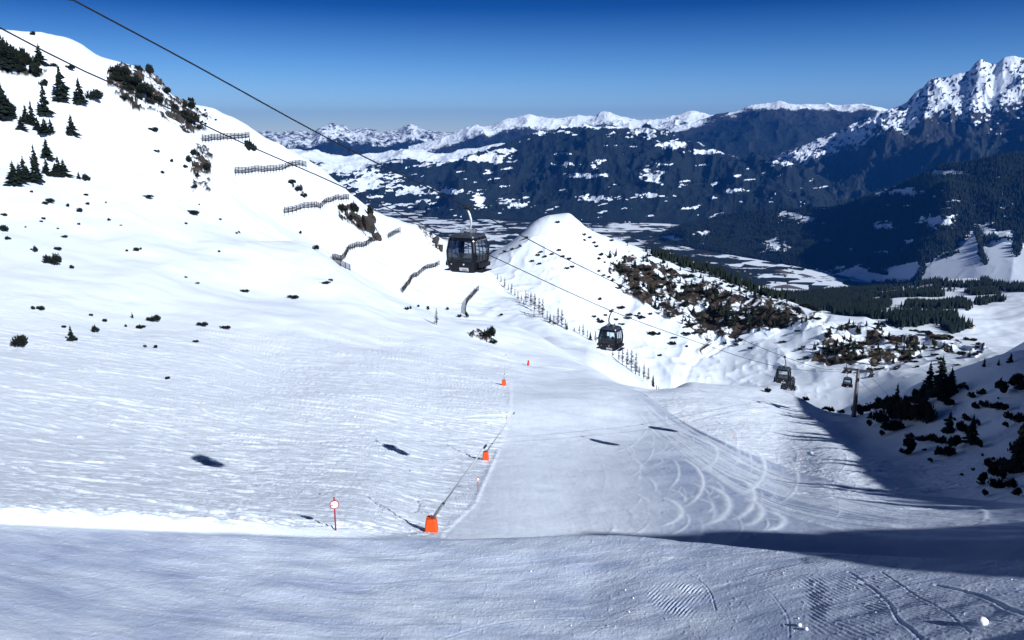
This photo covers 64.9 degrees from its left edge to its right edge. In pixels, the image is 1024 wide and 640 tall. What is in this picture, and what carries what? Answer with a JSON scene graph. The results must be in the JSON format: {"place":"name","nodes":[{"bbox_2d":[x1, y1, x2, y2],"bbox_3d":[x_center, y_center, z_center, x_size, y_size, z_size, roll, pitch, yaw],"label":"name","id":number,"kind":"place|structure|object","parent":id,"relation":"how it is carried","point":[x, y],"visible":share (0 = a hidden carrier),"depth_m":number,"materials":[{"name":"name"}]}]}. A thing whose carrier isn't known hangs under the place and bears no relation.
{"place":"outdoors","nodes":[
{"label":"outdoors","id":0,"kind":"place"},
{"bbox_2d":[258,123,455,155],"bbox_3d":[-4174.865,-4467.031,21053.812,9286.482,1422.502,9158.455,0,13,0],"label":"mountain","id":1,"kind":"structure","parent":0,"point":[362,140],"depth_m":21405.91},
{"bbox_2d":[289,143,504,211],"bbox_3d":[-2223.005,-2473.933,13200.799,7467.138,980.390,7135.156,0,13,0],"label":"mountain","id":2,"kind":"structure","parent":0,"point":[356,173],"depth_m":13227.20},
{"bbox_2d":[0,29,1023,639],"bbox_3d":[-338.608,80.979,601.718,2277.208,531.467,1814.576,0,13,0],"label":"ground","id":3,"kind":"structure","parent":0,"point":[142,497],"depth_m":108.28,"materials":[{"name":"snow"}]},
{"bbox_2d":[0,45,13,70],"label":"spruce tree","id":4,"kind":"object","parent":3,"relation":"on","point":[2,64],"visible":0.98,"depth_m":359.20,"materials":[{"name":"green plant"}]},
{"bbox_2d":[0,83,15,120],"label":"spruce tree","id":5,"kind":"object","parent":3,"relation":"on","point":[5,110],"visible":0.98,"depth_m":320.38,"materials":[{"name":"green plant"}]},
{"bbox_2d":[0,35,16,50],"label":"dwarf pine","id":6,"kind":"object","parent":3,"relation":"on","point":[2,41],"visible":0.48,"depth_m":368.33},
{"bbox_2d":[2,40,19,69],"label":"spruce tree","id":7,"kind":"object","parent":3,"relation":"on","point":[8,52],"visible":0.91,"depth_m":361.70,"materials":[{"name":"green plant"}]},
{"bbox_2d":[2,160,24,185],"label":"spruce tree","id":8,"kind":"object","parent":3,"relation":"on","point":[12,175],"visible":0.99,"depth_m":277.07,"materials":[{"name":"green plant"}]},
{"bbox_2d":[3,47,29,56],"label":"dwarf pine","id":9,"kind":"object","parent":3,"relation":"on","point":[18,51],"visible":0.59,"depth_m":369.75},
{"bbox_2d":[9,334,27,345],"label":"dwarf pine","id":10,"kind":"object","parent":3,"relation":"on","point":[21,340],"visible":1,"depth_m":148.14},
{"bbox_2d":[14,116,28,130],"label":"spruce tree","id":11,"kind":"object","parent":3,"relation":"on","point":[21,125],"visible":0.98,"depth_m":319.13,"materials":[{"name":"green plant"}]},
{"bbox_2d":[16,164,29,182],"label":"spruce tree","id":12,"kind":"object","parent":3,"relation":"on","point":[22,176],"visible":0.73,"depth_m":282.57,"materials":[{"name":"green plant"}]},
{"bbox_2d":[19,156,28,175],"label":"spruce tree","id":13,"kind":"object","parent":3,"relation":"on","point":[22,166],"visible":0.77,"depth_m":290.33,"materials":[{"name":"green plant"}]},
{"bbox_2d":[16,50,35,64],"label":"dwarf pine","id":14,"kind":"object","parent":3,"relation":"on","point":[24,60],"visible":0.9,"depth_m":369.26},
{"bbox_2d":[22,105,30,122],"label":"spruce tree","id":15,"kind":"object","parent":3,"relation":"on","point":[24,116],"visible":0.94,"depth_m":327.13,"materials":[{"name":"green plant"}]},
{"bbox_2d":[26,100,35,125],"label":"spruce tree","id":16,"kind":"object","parent":3,"relation":"on","point":[31,117],"visible":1,"depth_m":326.86,"materials":[{"name":"green plant"}]},
{"bbox_2d":[30,145,38,165],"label":"spruce tree","id":17,"kind":"object","parent":3,"relation":"on","point":[34,157],"visible":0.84,"depth_m":303.87,"materials":[{"name":"green plant"}]},
{"bbox_2d":[29,61,42,72],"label":"dwarf pine","id":18,"kind":"object","parent":3,"relation":"on","point":[32,68],"visible":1,"depth_m":367.39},
{"bbox_2d":[28,159,45,182],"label":"spruce tree","id":19,"kind":"object","parent":3,"relation":"on","point":[35,176],"visible":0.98,"depth_m":290.56,"materials":[{"name":"green plant"}]},
{"bbox_2d":[33,43,49,65],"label":"spruce tree","id":20,"kind":"object","parent":3,"relation":"on","point":[39,57],"visible":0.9,"depth_m":374.60,"materials":[{"name":"green plant"}]},
{"bbox_2d":[35,83,55,115],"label":"spruce tree","id":21,"kind":"object","parent":3,"relation":"on","point":[43,109],"visible":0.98,"depth_m":338.88,"materials":[{"name":"green plant"}]},
{"bbox_2d":[41,158,49,172],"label":"spruce tree","id":22,"kind":"object","parent":3,"relation":"on","point":[45,169],"visible":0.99,"depth_m":303.17,"materials":[{"name":"green plant"}]},
{"bbox_2d":[37,118,54,134],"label":"spruce tree","id":23,"kind":"object","parent":3,"relation":"on","point":[44,128],"visible":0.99,"depth_m":325.66,"materials":[{"name":"green plant"}]},
{"bbox_2d":[40,139,55,159],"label":"spruce tree","id":24,"kind":"object","parent":3,"relation":"on","point":[47,153],"visible":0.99,"depth_m":312.81,"materials":[{"name":"green plant"}]},
{"bbox_2d":[42,253,61,263],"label":"dwarf pine","id":25,"kind":"object","parent":3,"relation":"on","point":[55,258],"visible":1,"depth_m":224.03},
{"bbox_2d":[51,64,71,102],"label":"spruce tree","id":26,"kind":"object","parent":3,"relation":"on","point":[60,93],"visible":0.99,"depth_m":358.43,"materials":[{"name":"green plant"}]},
{"bbox_2d":[59,159,75,176],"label":"spruce tree","id":27,"kind":"object","parent":3,"relation":"on","point":[63,169],"visible":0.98,"depth_m":307.77,"materials":[{"name":"green plant"}]},
{"bbox_2d":[66,327,76,340],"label":"spruce tree","id":28,"kind":"object","parent":3,"relation":"on","point":[71,337],"visible":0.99,"depth_m":162.39,"materials":[{"name":"green plant"}]},
{"bbox_2d":[65,115,82,135],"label":"spruce tree","id":29,"kind":"object","parent":3,"relation":"on","point":[71,128],"visible":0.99,"depth_m":338.45,"materials":[{"name":"green plant"}]},
{"bbox_2d":[71,77,90,104],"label":"spruce tree","id":30,"kind":"object","parent":3,"relation":"on","point":[79,98],"visible":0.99,"depth_m":364.86,"materials":[{"name":"green plant"}]},
{"bbox_2d":[84,89,103,99],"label":"dwarf pine","id":31,"kind":"object","parent":3,"relation":"on","point":[96,94],"visible":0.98,"depth_m":373.12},
{"bbox_2d":[118,64,130,75],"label":"dwarf pine","id":32,"kind":"object","parent":3,"relation":"on","point":[124,70],"visible":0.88,"depth_m":407.20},
{"bbox_2d":[120,73,141,83],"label":"dwarf pine","id":33,"kind":"object","parent":3,"relation":"on","point":[131,79],"visible":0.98,"depth_m":405.11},
{"bbox_2d":[135,82,154,93],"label":"dwarf pine","id":34,"kind":"object","parent":3,"relation":"on","point":[142,88],"visible":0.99,"depth_m":404.63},
{"bbox_2d":[144,64,153,73],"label":"dwarf pine","id":35,"kind":"object","parent":3,"relation":"on","point":[148,68],"visible":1,"depth_m":427.92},
{"bbox_2d":[186,112,199,122],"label":"dwarf pine","id":36,"kind":"object","parent":3,"relation":"on","point":[194,116],"visible":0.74,"depth_m":422.09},
{"bbox_2d":[202,132,249,142],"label":"avalanche fence","id":37,"kind":"object","parent":3,"relation":"on","point":[227,138],"visible":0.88,"depth_m":436.47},
{"bbox_2d":[244,139,256,150],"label":"dwarf pine","id":38,"kind":"object","parent":3,"relation":"on","point":[249,142],"visible":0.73,"depth_m":451.14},
{"bbox_2d":[235,160,306,176],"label":"avalanche fence","id":39,"kind":"object","parent":3,"relation":"on","point":[266,168],"visible":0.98,"depth_m":444.04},
{"bbox_2d":[284,194,348,216],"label":"avalanche fence","id":40,"kind":"object","parent":3,"relation":"on","point":[321,204],"visible":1,"depth_m":452.62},
{"bbox_2d":[330,497,338,530],"bbox_3d":[-11.694,12.955,53.150,0.620,2.650,0.119,-3,13,-13],"label":"piste marker","id":41,"kind":"object","parent":3,"relation":"on","point":[334,504],"visible":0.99,"depth_m":52.94,"materials":[{"name":"red paint"}]},
{"bbox_2d":[332,255,350,270],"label":"avalanche fence","id":42,"kind":"object","parent":3,"relation":"on","point":[340,264],"visible":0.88,"depth_m":403.33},
{"bbox_2d":[332,236,376,259],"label":"avalanche fence","id":43,"kind":"object","parent":3,"relation":"on","point":[348,248],"visible":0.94,"depth_m":448.73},
{"bbox_2d":[350,200,359,211],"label":"dwarf pine","id":44,"kind":"object","parent":3,"relation":"on","point":[354,206],"visible":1,"depth_m":497.89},
{"bbox_2d":[351,212,361,222],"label":"rock outcrop","id":45,"kind":"object","parent":3,"relation":"on","point":[357,217],"visible":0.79,"depth_m":484.77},
{"bbox_2d":[361,214,375,233],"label":"rock outcrop","id":46,"kind":"object","parent":3,"relation":"on","point":[368,224],"visible":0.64,"depth_m":490.51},
{"bbox_2d":[402,260,439,292],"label":"avalanche fence","id":47,"kind":"object","parent":3,"relation":"on","point":[414,274],"visible":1,"depth_m":487.15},
{"bbox_2d":[425,444,486,532],"bbox_3d":[-4.026,12.227,58.519,5.896,8.233,1.210,7,15,29],"label":"snow lance","id":48,"kind":"object","parent":3,"relation":"on","point":[431,523],"visible":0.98,"depth_m":59.96,"materials":[{"name":"metal"}]},
{"bbox_2d":[465,285,478,313],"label":"avalanche fence","id":49,"kind":"object","parent":3,"relation":"on","point":[470,296],"visible":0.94,"depth_m":496.51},
{"bbox_2d":[484,325,495,336],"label":"dwarf pine","id":50,"kind":"object","parent":3,"relation":"on","point":[491,331],"visible":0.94,"depth_m":293.12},
{"bbox_2d":[482,412,514,460],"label":"snow lance","id":51,"kind":"object","parent":3,"relation":"on","point":[485,456],"visible":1,"depth_m":113.21,"materials":[{"name":"metal"}]},
{"bbox_2d":[714,298,724,315],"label":"spruce tree","id":52,"kind":"object","parent":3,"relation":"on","point":[720,310],"visible":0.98,"depth_m":599.41,"materials":[{"name":"green plant"}]},
{"bbox_2d":[722,300,729,321],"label":"spruce tree","id":53,"kind":"object","parent":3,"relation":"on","point":[726,317],"visible":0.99,"depth_m":588.63,"materials":[{"name":"green plant"}]},
{"bbox_2d":[727,310,737,326],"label":"spruce tree","id":54,"kind":"object","parent":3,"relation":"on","point":[732,322],"visible":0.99,"depth_m":582.74,"materials":[{"name":"green plant"}]},
{"bbox_2d":[851,402,863,414],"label":"dwarf pine","id":55,"kind":"object","parent":3,"relation":"on","point":[860,411],"visible":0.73,"depth_m":188.12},
{"bbox_2d":[842,361,873,417],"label":"lift pylon","id":56,"kind":"object","parent":3,"relation":"on","point":[855,399],"visible":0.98,"depth_m":184.22,"materials":[{"name":"metal"}]},
{"bbox_2d":[0,27,881,398],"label":"haul rope","id":57,"kind":"object","parent":56,"relation":"attached to","point":[318,175],"visible":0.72,"depth_m":40.28,"materials":[{"name":"metal"}]},
{"bbox_2d":[596,309,623,350],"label":"gondola cabin","id":58,"kind":"object","parent":57,"relation":"hanging from","point":[617,343],"visible":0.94,"depth_m":75.82,"materials":[{"name":"metal"}]},
{"bbox_2d":[780,373,795,390],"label":"gondola cabin","id":59,"kind":"object","parent":57,"relation":"hanging from","point":[789,388],"visible":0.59,"depth_m":138.46,"materials":[{"name":"metal"}]},
{"bbox_2d":[841,371,852,387],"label":"gondola cabin","id":60,"kind":"object","parent":57,"relation":"hanging from","point":[847,384],"visible":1,"depth_m":187.91,"materials":[{"name":"metal"}]},
{"bbox_2d":[70,0,888,395],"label":"haul rope","id":61,"kind":"object","parent":56,"relation":"attached to","point":[364,156],"visible":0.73,"depth_m":36.62,"materials":[{"name":"metal"}]},
{"bbox_2d":[444,205,491,272],"bbox_3d":[-2.550,-4.721,46.370,2.460,3.780,2.134,6,14,23],"label":"gondola cabin","id":62,"kind":"object","parent":61,"relation":"hanging from","point":[458,258],"visible":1,"depth_m":45.99,"materials":[{"name":"metal"}]},
{"bbox_2d":[448,241,459,257],"bbox_3d":[-3.372,-4.148,46.872,0.094,1.200,1.645,6,14,23],"label":"window","id":63,"kind":"structure","parent":62,"relation":"in","point":[455,248],"depth_m":47.02,"materials":[{"name":"blue glass"}]},
{"bbox_2d":[477,236,489,270],"bbox_3d":[-1.723,-3.804,46.202,0.250,1.957,1.600,6,14,23],"label":"door","id":64,"kind":"structure","parent":62,"relation":"in","point":[483,236],"depth_m":46.08,"materials":[{"name":"black metal"}]},
{"bbox_2d":[773,356,791,383],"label":"gondola cabin","id":65,"kind":"object","parent":61,"relation":"hanging from","point":[782,378],"visible":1,"depth_m":113.05,"materials":[{"name":"metal"}]},
{"bbox_2d":[871,409,889,422],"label":"dwarf pine","id":66,"kind":"object","parent":3,"relation":"on","point":[879,417],"visible":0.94,"depth_m":166.98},
{"bbox_2d":[873,394,889,409],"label":"dwarf pine","id":67,"kind":"object","parent":3,"relation":"on","point":[876,402],"visible":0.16,"depth_m":180.49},
{"bbox_2d":[880,419,900,431],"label":"dwarf pine","id":68,"kind":"object","parent":3,"relation":"on","point":[884,426],"visible":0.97,"depth_m":157.66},
{"bbox_2d":[879,394,903,407],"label":"dwarf pine","id":69,"kind":"object","parent":3,"relation":"on","point":[895,398],"visible":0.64,"depth_m":176.49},
{"bbox_2d":[882,399,902,419],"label":"dwarf pine","id":70,"kind":"object","parent":3,"relation":"on","point":[890,410],"visible":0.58,"depth_m":164.60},
{"bbox_2d":[889,418,904,429],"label":"dwarf pine","id":71,"kind":"object","parent":3,"relation":"on","point":[902,426],"visible":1,"depth_m":156.93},
{"bbox_2d":[895,399,913,420],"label":"dwarf pine","id":72,"kind":"object","parent":3,"relation":"on","point":[904,417],"visible":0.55,"depth_m":159.89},
{"bbox_2d":[902,433,916,451],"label":"dwarf pine","id":73,"kind":"object","parent":3,"relation":"on","point":[909,442],"visible":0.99,"depth_m":132.61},
{"bbox_2d":[899,396,932,419],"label":"dwarf pine","id":74,"kind":"object","parent":3,"relation":"on","point":[904,407],"visible":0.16,"depth_m":158.88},
{"bbox_2d":[910,382,928,403],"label":"spruce tree","id":75,"kind":"object","parent":3,"relation":"on","point":[920,394],"visible":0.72,"depth_m":167.06,"materials":[{"name":"green plant"}]},
{"bbox_2d":[908,403,937,423],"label":"dwarf pine","id":76,"kind":"object","parent":3,"relation":"on","point":[927,414],"visible":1,"depth_m":152.95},
{"bbox_2d":[919,360,934,392],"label":"spruce tree","id":77,"kind":"object","parent":3,"relation":"on","point":[928,380],"visible":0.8,"depth_m":173.33,"materials":[{"name":"green plant"}]},
{"bbox_2d":[922,433,937,440],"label":"dwarf pine","id":78,"kind":"object","parent":3,"relation":"on","point":[929,437],"visible":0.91,"depth_m":138.48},
{"bbox_2d":[924,356,948,400],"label":"spruce tree","id":79,"kind":"object","parent":3,"relation":"on","point":[937,390],"visible":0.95,"depth_m":164.26,"materials":[{"name":"green plant"}]},
{"bbox_2d":[933,435,947,443],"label":"dwarf pine","id":80,"kind":"object","parent":3,"relation":"on","point":[943,439],"visible":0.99,"depth_m":133.24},
{"bbox_2d":[934,443,956,456],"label":"dwarf pine","id":81,"kind":"object","parent":3,"relation":"on","point":[949,450],"visible":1,"depth_m":123.43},
{"bbox_2d":[940,410,955,433],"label":"spruce tree","id":82,"kind":"object","parent":3,"relation":"on","point":[949,427],"visible":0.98,"depth_m":138.95,"materials":[{"name":"green plant"}]},
{"bbox_2d":[941,367,958,396],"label":"spruce tree","id":83,"kind":"object","parent":3,"relation":"on","point":[951,387],"visible":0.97,"depth_m":163.91,"materials":[{"name":"green plant"}]},
{"bbox_2d":[945,434,960,446],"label":"dwarf pine","id":84,"kind":"object","parent":3,"relation":"on","point":[953,441],"visible":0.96,"depth_m":126.46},
{"bbox_2d":[955,420,968,431],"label":"dwarf pine","id":85,"kind":"object","parent":3,"relation":"on","point":[961,426],"visible":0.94,"depth_m":134.93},
{"bbox_2d":[956,414,979,445],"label":"spruce tree","id":86,"kind":"object","parent":3,"relation":"on","point":[971,432],"visible":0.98,"depth_m":124.27,"materials":[{"name":"green plant"}]},
{"bbox_2d":[976,471,988,481],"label":"dwarf pine","id":87,"kind":"object","parent":3,"relation":"on","point":[983,476],"visible":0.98,"depth_m":100.63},
{"bbox_2d":[977,616,988,624],"bbox_3d":[18.485,11.830,31.607,0.408,0.346,0.404,12,17,42],"label":"snow lump","id":88,"kind":"object","parent":3,"relation":"on","point":[981,620],"visible":1,"depth_m":31.49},
{"bbox_2d":[986,464,998,476],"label":"dwarf pine","id":89,"kind":"object","parent":3,"relation":"on","point":[992,470],"visible":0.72,"depth_m":102.75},
{"bbox_2d":[984,402,1006,409],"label":"dwarf pine","id":90,"kind":"object","parent":3,"relation":"on","point":[997,405],"visible":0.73,"depth_m":138.21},
{"bbox_2d":[987,477,1005,488],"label":"dwarf pine","id":91,"kind":"object","parent":3,"relation":"on","point":[995,483],"visible":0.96,"depth_m":94.72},
{"bbox_2d":[990,456,1006,466],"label":"dwarf pine","id":92,"kind":"object","parent":3,"relation":"on","point":[994,462],"visible":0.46,"depth_m":106.72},
{"bbox_2d":[994,377,1008,392],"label":"dwarf pine","id":93,"kind":"object","parent":3,"relation":"on","point":[1002,386],"visible":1,"depth_m":144.76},
{"bbox_2d":[996,468,1006,478],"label":"dwarf pine","id":94,"kind":"object","parent":3,"relation":"on","point":[1001,473],"visible":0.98,"depth_m":99.45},
{"bbox_2d":[997,437,1019,473],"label":"spruce tree","id":95,"kind":"object","parent":3,"relation":"on","point":[1012,471],"visible":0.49,"depth_m":102.07,"materials":[{"name":"green plant"}]},
{"bbox_2d":[1001,478,1017,487],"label":"dwarf pine","id":96,"kind":"object","parent":3,"relation":"on","point":[1012,482],"visible":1,"depth_m":92.69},
{"bbox_2d":[997,423,1023,472],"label":"spruce tree","id":97,"kind":"object","parent":3,"relation":"on","point":[1016,462],"visible":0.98,"depth_m":100.88,"materials":[{"name":"green plant"}]},
{"bbox_2d":[1002,410,1023,422],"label":"dwarf pine","id":98,"kind":"object","parent":3,"relation":"on","point":[1018,417],"visible":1,"depth_m":126.12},
{"bbox_2d":[1007,373,1023,385],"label":"dwarf pine","id":99,"kind":"object","parent":3,"relation":"on","point":[1014,379],"visible":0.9,"depth_m":144.57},
{"bbox_2d":[1011,487,1022,495],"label":"dwarf pine","id":100,"kind":"object","parent":3,"relation":"on","point":[1017,491],"visible":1,"depth_m":86.68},
{"bbox_2d":[1015,380,1023,389],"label":"dwarf pine","id":101,"kind":"object","parent":3,"relation":"on","point":[1020,386],"visible":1,"depth_m":141.51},
{"bbox_2d":[0,0,1023,132],"label":"sky","id":102,"kind":"structure","parent":0,"point":[449,66],"materials":[{"name":"blue"}]},
{"bbox_2d":[409,110,712,153],"bbox_3d":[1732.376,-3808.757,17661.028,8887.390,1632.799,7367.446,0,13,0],"label":"mountain","id":103,"kind":"structure","parent":0,"point":[502,131],"depth_m":18835.46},
{"bbox_2d":[353,123,853,223],"bbox_3d":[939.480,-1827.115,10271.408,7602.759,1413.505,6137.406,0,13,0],"label":"mountain","id":104,"kind":"structure","parent":0,"point":[646,173],"depth_m":10308.77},
{"bbox_2d":[376,209,879,290],"bbox_3d":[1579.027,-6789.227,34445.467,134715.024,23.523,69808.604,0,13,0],"label":"valley","id":105,"kind":"structure","parent":0,"point":[770,273],"depth_m":7349.63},
{"bbox_2d":[486,213,1013,414],"bbox_3d":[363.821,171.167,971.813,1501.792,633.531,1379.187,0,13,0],"label":"hill","id":106,"kind":"structure","parent":0,"point":[679,363],"depth_m":571.32,"materials":[{"name":"snow"}]},
{"bbox_2d":[643,245,796,303],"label":"forest","id":107,"kind":"object","parent":106,"relation":"on","point":[718,271],"visible":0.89,"depth_m":652.73,"materials":[{"name":"plant"}]},
{"bbox_2d":[503,221,981,376],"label":"scrub","id":108,"kind":"object","parent":106,"relation":"on","point":[783,341],"visible":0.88,"depth_m":590.48,"materials":[{"name":"plant"}]},
{"bbox_2d":[666,101,887,158],"bbox_3d":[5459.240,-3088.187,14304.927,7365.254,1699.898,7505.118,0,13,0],"label":"mountain","id":109,"kind":"structure","parent":0,"point":[774,129],"depth_m":14396.64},
{"bbox_2d":[599,152,1023,286],"bbox_3d":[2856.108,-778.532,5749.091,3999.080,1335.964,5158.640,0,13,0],"label":"mountain","id":110,"kind":"structure","parent":0,"point":[1004,263],"depth_m":5136.55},
{"bbox_2d":[611,150,1023,286],"bbox_3d":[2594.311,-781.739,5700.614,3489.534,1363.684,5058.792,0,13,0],"label":"forest","id":111,"kind":"object","parent":110,"relation":"on","point":[731,245],"visible":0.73,"depth_m":5823.68,"materials":[{"name":"plant"}]},
{"bbox_2d":[775,56,1023,202],"bbox_3d":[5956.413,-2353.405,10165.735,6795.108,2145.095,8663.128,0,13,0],"label":"mountain","id":112,"kind":"structure","parent":0,"point":[976,111],"depth_m":10103.28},
{"bbox_2d":[817,278,1023,346],"bbox_3d":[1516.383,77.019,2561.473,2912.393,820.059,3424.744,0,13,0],"label":"hill","id":113,"kind":"structure","parent":0,"point":[999,323],"depth_m":1581.59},
{"bbox_2d":[777,275,1023,333],"bbox_3d":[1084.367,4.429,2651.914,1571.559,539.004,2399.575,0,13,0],"label":"forest","id":114,"kind":"object","parent":113,"relation":"on","point":[860,301],"visible":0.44,"depth_m":1978.79,"materials":[{"name":"plant"}]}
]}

